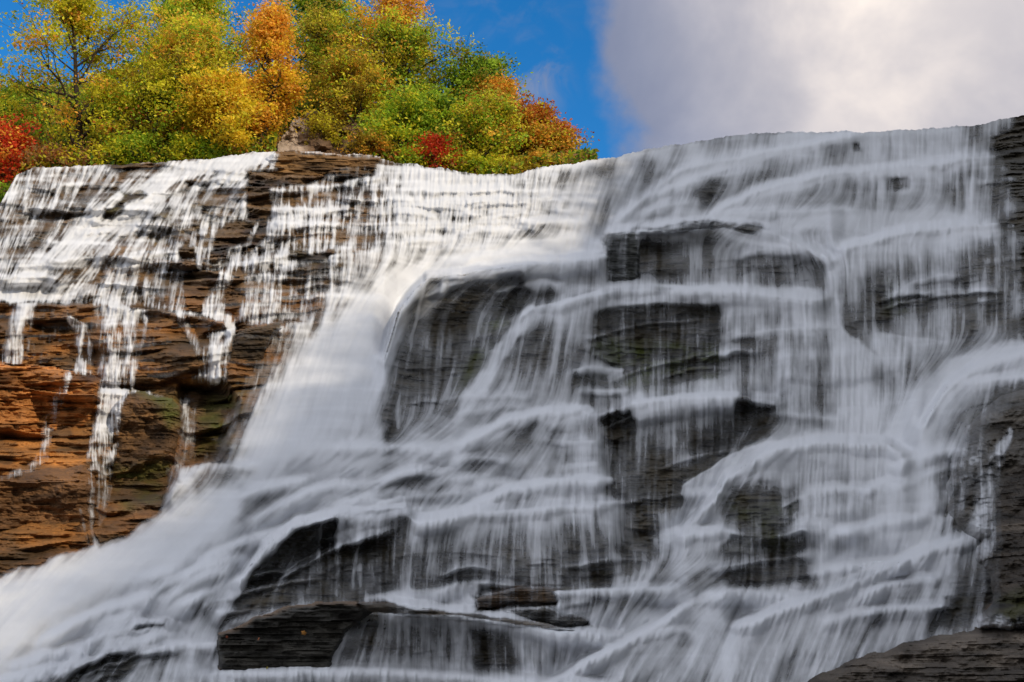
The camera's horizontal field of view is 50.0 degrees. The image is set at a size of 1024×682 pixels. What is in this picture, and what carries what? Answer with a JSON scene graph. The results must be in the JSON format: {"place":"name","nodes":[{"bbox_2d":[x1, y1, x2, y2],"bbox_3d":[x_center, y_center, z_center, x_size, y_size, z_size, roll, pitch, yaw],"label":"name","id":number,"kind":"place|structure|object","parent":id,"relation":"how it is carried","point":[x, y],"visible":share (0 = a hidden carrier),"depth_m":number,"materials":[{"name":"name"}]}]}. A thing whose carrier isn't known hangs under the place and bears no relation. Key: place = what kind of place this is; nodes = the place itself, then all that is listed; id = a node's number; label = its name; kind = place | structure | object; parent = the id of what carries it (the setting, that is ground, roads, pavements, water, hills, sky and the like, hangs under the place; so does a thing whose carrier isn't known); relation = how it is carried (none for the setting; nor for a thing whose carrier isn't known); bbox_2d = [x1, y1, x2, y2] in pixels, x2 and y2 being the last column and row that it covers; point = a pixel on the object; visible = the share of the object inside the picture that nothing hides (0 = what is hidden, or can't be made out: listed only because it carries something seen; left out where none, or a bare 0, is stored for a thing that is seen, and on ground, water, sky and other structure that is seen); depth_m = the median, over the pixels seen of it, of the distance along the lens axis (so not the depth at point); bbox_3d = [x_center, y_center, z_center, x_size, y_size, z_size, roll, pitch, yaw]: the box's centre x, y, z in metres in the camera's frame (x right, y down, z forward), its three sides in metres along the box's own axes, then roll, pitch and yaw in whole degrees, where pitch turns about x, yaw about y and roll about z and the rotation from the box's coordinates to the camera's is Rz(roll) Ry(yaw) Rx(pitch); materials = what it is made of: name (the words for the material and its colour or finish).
{"place":"outdoors","nodes":[
{"label":"outdoors","id":0,"kind":"place"},
{"bbox_2d":[11,84,380,158],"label":"hill","id":1,"kind":"structure","parent":0,"point":[283,132],"depth_m":92.23,"materials":[{"name":"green plant"}]},
{"bbox_2d":[0,178,10,202],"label":"shrub","id":2,"kind":"object","parent":1,"relation":"on","point":[3,188],"visible":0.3,"depth_m":75.00,"materials":[{"name":"green plant"}]},
{"bbox_2d":[0,89,42,134],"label":"oak tree","id":3,"kind":"object","parent":1,"relation":"on","point":[23,110],"visible":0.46,"depth_m":85.48,"materials":[{"name":"green plant"}]},
{"bbox_2d":[0,111,51,182],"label":"maple tree","id":4,"kind":"object","parent":1,"relation":"on","point":[12,140],"visible":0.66,"depth_m":77.11,"materials":[{"name":"red plant"}]},
{"bbox_2d":[0,75,60,135],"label":"oak tree","id":5,"kind":"object","parent":1,"relation":"on","point":[5,104],"visible":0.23,"depth_m":89.72,"materials":[{"name":"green plant"}]},
{"bbox_2d":[5,141,57,175],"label":"shrub","id":6,"kind":"object","parent":1,"relation":"on","point":[26,156],"visible":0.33,"depth_m":76.59,"materials":[{"name":"red plant"}]},
{"bbox_2d":[22,138,73,167],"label":"shrub","id":7,"kind":"object","parent":1,"relation":"on","point":[57,153],"visible":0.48,"depth_m":76.47,"materials":[{"name":"orange plant"}]},
{"bbox_2d":[0,0,173,159],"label":"maple tree","id":8,"kind":"object","parent":1,"relation":"on","point":[73,15],"visible":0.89,"depth_m":79.74,"materials":[{"name":"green plant"}]},
{"bbox_2d":[60,133,114,165],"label":"shrub","id":9,"kind":"object","parent":1,"relation":"on","point":[77,160],"visible":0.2,"depth_m":76.79,"materials":[{"name":"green plant"}]},
{"bbox_2d":[85,130,160,164],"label":"shrub","id":10,"kind":"object","parent":1,"relation":"on","point":[117,155],"visible":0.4,"depth_m":76.24,"materials":[{"name":"green plant"}]},
{"bbox_2d":[102,125,189,163],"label":"shrub","id":11,"kind":"object","parent":1,"relation":"on","point":[146,144],"visible":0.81,"depth_m":76.27,"materials":[{"name":"green plant"}]},
{"bbox_2d":[78,44,228,150],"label":"maple tree","id":12,"kind":"object","parent":1,"relation":"on","point":[164,87],"visible":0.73,"depth_m":77.69,"materials":[{"name":"green plant"}]},
{"bbox_2d":[85,0,246,121],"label":"maple tree","id":13,"kind":"object","parent":1,"relation":"on","point":[219,22],"visible":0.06,"depth_m":85.50,"materials":[{"name":"yellow plant"}]},
{"bbox_2d":[108,6,252,154],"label":"maple tree","id":14,"kind":"object","parent":1,"relation":"on","point":[178,40],"visible":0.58,"depth_m":80.11,"materials":[{"name":"yellow plant"}]},
{"bbox_2d":[123,0,247,107],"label":"maple tree","id":15,"kind":"object","parent":1,"relation":"on","point":[217,5],"visible":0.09,"depth_m":96.26,"materials":[{"name":"yellow plant"}]},
{"bbox_2d":[156,120,217,160],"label":"shrub","id":16,"kind":"object","parent":1,"relation":"on","point":[184,142],"visible":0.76,"depth_m":76.21,"materials":[{"name":"green plant"}]},
{"bbox_2d":[133,0,263,77],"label":"maple tree","id":17,"kind":"object","parent":1,"relation":"on","point":[199,4],"visible":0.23,"depth_m":95.25,"materials":[{"name":"yellow plant"}]},
{"bbox_2d":[186,132,235,159],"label":"shrub","id":18,"kind":"object","parent":1,"relation":"on","point":[212,153],"visible":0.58,"depth_m":76.23,"materials":[{"name":"green plant"}]},
{"bbox_2d":[160,52,271,155],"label":"maple tree","id":19,"kind":"object","parent":1,"relation":"on","point":[221,108],"visible":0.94,"depth_m":75.97,"materials":[{"name":"yellow plant"}]},
{"bbox_2d":[225,0,322,151],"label":"maple tree","id":20,"kind":"object","parent":1,"relation":"on","point":[269,39],"visible":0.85,"depth_m":80.41,"materials":[{"name":"orange plant"}]},
{"bbox_2d":[0,66,599,192],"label":"undergrowth","id":21,"kind":"object","parent":1,"relation":"on","point":[584,154],"visible":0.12,"depth_m":78.47,"materials":[{"name":"green plant"}]},
{"bbox_2d":[283,95,322,126],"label":"shrub","id":22,"kind":"object","parent":1,"relation":"on","point":[314,106],"visible":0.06,"depth_m":88.94,"materials":[{"name":"green plant"}]},
{"bbox_2d":[233,0,373,104],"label":"oak tree","id":23,"kind":"object","parent":1,"relation":"on","point":[298,4],"visible":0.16,"depth_m":100.60,"materials":[{"name":"orange plant"}]},
{"bbox_2d":[278,110,363,154],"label":"boulder","id":24,"kind":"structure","parent":1,"relation":"on","point":[291,139],"depth_m":81.41,"materials":[{"name":"stone"}]},
{"bbox_2d":[292,101,350,149],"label":"shrub","id":25,"kind":"object","parent":1,"relation":"on","point":[322,126],"visible":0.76,"depth_m":81.05,"materials":[{"name":"yellow plant"}]},
{"bbox_2d":[285,0,381,112],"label":"oak tree","id":26,"kind":"object","parent":1,"relation":"on","point":[314,45],"visible":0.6,"depth_m":88.36,"materials":[{"name":"green plant"}]},
{"bbox_2d":[295,0,374,69],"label":"oak tree","id":27,"kind":"object","parent":1,"relation":"on","point":[342,8],"visible":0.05,"depth_m":101.84,"materials":[{"name":"orange plant"}]},
{"bbox_2d":[295,24,421,134],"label":"oak tree","id":28,"kind":"object","parent":1,"relation":"on","point":[349,85],"visible":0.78,"depth_m":82.98,"materials":[{"name":"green plant"}]},
{"bbox_2d":[335,126,398,160],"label":"shrub","id":29,"kind":"object","parent":1,"relation":"on","point":[366,144],"visible":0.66,"depth_m":76.80,"materials":[{"name":"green plant"}]},
{"bbox_2d":[307,0,438,121],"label":"maple tree","id":30,"kind":"object","parent":1,"relation":"on","point":[408,8],"visible":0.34,"depth_m":90.38,"materials":[{"name":"yellow plant"}]},
{"bbox_2d":[339,75,448,161],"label":"maple tree","id":31,"kind":"object","parent":1,"relation":"on","point":[396,113],"visible":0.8,"depth_m":78.42,"materials":[{"name":"green plant"}]},
{"bbox_2d":[336,1,487,110],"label":"oak tree","id":32,"kind":"object","parent":1,"relation":"on","point":[413,36],"visible":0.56,"depth_m":87.42,"materials":[{"name":"green plant"}]},
{"bbox_2d":[389,138,436,166],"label":"shrub","id":33,"kind":"object","parent":1,"relation":"on","point":[412,154],"visible":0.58,"depth_m":76.06,"materials":[{"name":"green plant"}]},
{"bbox_2d":[394,129,469,169],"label":"red shrub","id":34,"kind":"object","parent":1,"relation":"on","point":[434,142],"visible":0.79,"depth_m":76.33,"materials":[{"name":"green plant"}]},
{"bbox_2d":[405,77,492,154],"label":"oak tree","id":35,"kind":"object","parent":1,"relation":"on","point":[440,99],"visible":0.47,"depth_m":80.30,"materials":[{"name":"green plant"}]},
{"bbox_2d":[434,143,487,173],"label":"shrub","id":36,"kind":"object","parent":1,"relation":"on","point":[468,157],"visible":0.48,"depth_m":76.58,"materials":[{"name":"green plant"}]},
{"bbox_2d":[400,29,537,122],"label":"oak tree","id":37,"kind":"object","parent":1,"relation":"on","point":[482,65],"visible":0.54,"depth_m":88.07,"materials":[{"name":"green plant"}]},
{"bbox_2d":[428,77,533,163],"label":"maple tree","id":38,"kind":"object","parent":1,"relation":"on","point":[490,120],"visible":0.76,"depth_m":78.73,"materials":[{"name":"green plant"}]},
{"bbox_2d":[460,146,507,174],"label":"shrub","id":39,"kind":"object","parent":1,"relation":"on","point":[493,163],"visible":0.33,"depth_m":76.73,"materials":[{"name":"green plant"}]},
{"bbox_2d":[452,63,533,154],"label":"maple tree","id":40,"kind":"object","parent":1,"relation":"on","point":[502,84],"visible":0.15,"depth_m":86.03,"materials":[{"name":"orange plant"}]},
{"bbox_2d":[495,150,534,174],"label":"shrub","id":41,"kind":"object","parent":1,"relation":"on","point":[512,160],"visible":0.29,"depth_m":76.89,"materials":[{"name":"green plant"}]},
{"bbox_2d":[503,92,581,157],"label":"maple tree","id":42,"kind":"object","parent":1,"relation":"on","point":[536,111],"visible":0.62,"depth_m":84.17,"materials":[{"name":"orange plant"}]},
{"bbox_2d":[517,142,573,169],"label":"shrub","id":43,"kind":"object","parent":1,"relation":"on","point":[538,151],"visible":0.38,"depth_m":76.85,"materials":[{"name":"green plant"}]},
{"bbox_2d":[516,113,599,164],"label":"tree","id":44,"kind":"object","parent":1,"relation":"on","point":[560,141],"visible":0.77,"depth_m":83.64,"materials":[{"name":"orange plant"}]},
{"bbox_2d":[0,115,1023,681],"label":"cliff","id":45,"kind":"structure","parent":0,"point":[454,335],"depth_m":48.65,"materials":[{"name":"grey stone"}]},
{"bbox_2d":[0,465,99,535],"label":"rock ledge","id":46,"kind":"object","parent":45,"relation":"attached to","point":[53,496],"visible":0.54,"depth_m":36.77,"materials":[{"name":"brown stone"}]},
{"bbox_2d":[0,361,101,439],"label":"rock ledge","id":47,"kind":"object","parent":45,"relation":"attached to","point":[29,394],"visible":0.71,"depth_m":42.99,"materials":[{"name":"brown stone"}]},
{"bbox_2d":[109,390,181,480],"bbox_3d":[-14.399,4.310,42.497,3.462,5.174,2.246,-7,-19,20],"label":"rock block","id":48,"kind":"object","parent":45,"relation":"on","point":[149,426],"visible":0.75,"depth_m":42.09,"materials":[{"name":"brown stone"}]},
{"bbox_2d":[226,322,280,401],"bbox_3d":[-11.486,0.826,48.184,2.642,3.792,1.447,0,-18,0],"label":"rock ledge","id":49,"kind":"object","parent":45,"relation":"on","point":[250,344],"visible":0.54,"depth_m":47.98,"materials":[{"name":"brown stone"}]},
{"bbox_2d":[217,601,371,669],"bbox_3d":[-5.828,7.998,29.600,4.563,2.009,1.959,0,-18,0],"label":"rock block","id":50,"kind":"object","parent":45,"relation":"on","point":[282,641],"visible":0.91,"depth_m":29.06,"materials":[{"name":"grey stone"}]},
{"bbox_2d":[264,150,380,175],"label":"rock outcrop","id":51,"kind":"object","parent":45,"relation":"on","point":[292,162],"visible":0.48,"depth_m":69.23,"materials":[{"name":"brown stone"}]},
{"bbox_2d":[358,602,562,628],"bbox_3d":[-1.189,7.413,29.524,6.030,0.812,1.218,0,-18,0],"label":"rock slab","id":52,"kind":"object","parent":45,"relation":"on","point":[385,608],"visible":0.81,"depth_m":29.16,"materials":[{"name":"grey stone"}]},
{"bbox_2d":[0,118,1023,681],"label":"waterfall","id":53,"kind":"structure","parent":45,"relation":"on","point":[314,448],"depth_m":43.08,"materials":[{"name":"liquid"}]},
{"bbox_2d":[475,587,565,609],"bbox_3d":[0.252,7.402,31.663,2.683,0.674,1.183,0,-18,0],"label":"rock slab","id":54,"kind":"object","parent":45,"relation":"on","point":[537,595],"visible":0.91,"depth_m":31.32,"materials":[{"name":"grey stone"}]},
{"bbox_2d":[508,606,588,626],"bbox_3d":[0.987,7.795,31.122,2.510,0.610,1.050,0,-18,0],"label":"rock slab","id":55,"kind":"object","parent":45,"relation":"on","point":[544,614],"visible":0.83,"depth_m":30.84,"materials":[{"name":"grey stone"}]},
{"bbox_2d":[603,220,713,281],"bbox_3d":[7.898,-4.862,58.764,6.204,3.953,1.439,0,-18,0],"label":"rock outcrop","id":56,"kind":"object","parent":45,"relation":"on","point":[623,254],"visible":0.87,"depth_m":58.26,"materials":[{"name":"grey stone"}]},
{"bbox_2d":[807,627,1023,681],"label":"boulder","id":57,"kind":"object","parent":45,"relation":"on","point":[976,654],"visible":0.94,"depth_m":19.23,"materials":[{"name":"stone"}]},
{"bbox_2d":[947,390,1023,540],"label":"boulder","id":58,"kind":"object","parent":45,"relation":"on","point":[985,432],"visible":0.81,"depth_m":26.87,"materials":[{"name":"grey stone"}]},
{"bbox_2d":[975,465,1023,629],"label":"boulder","id":59,"kind":"object","parent":45,"relation":"on","point":[1001,561],"visible":0.82,"depth_m":22.29,"materials":[{"name":"stone"}]},
{"bbox_2d":[0,0,1023,158],"label":"sky","id":60,"kind":"structure","parent":0,"point":[640,75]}
]}

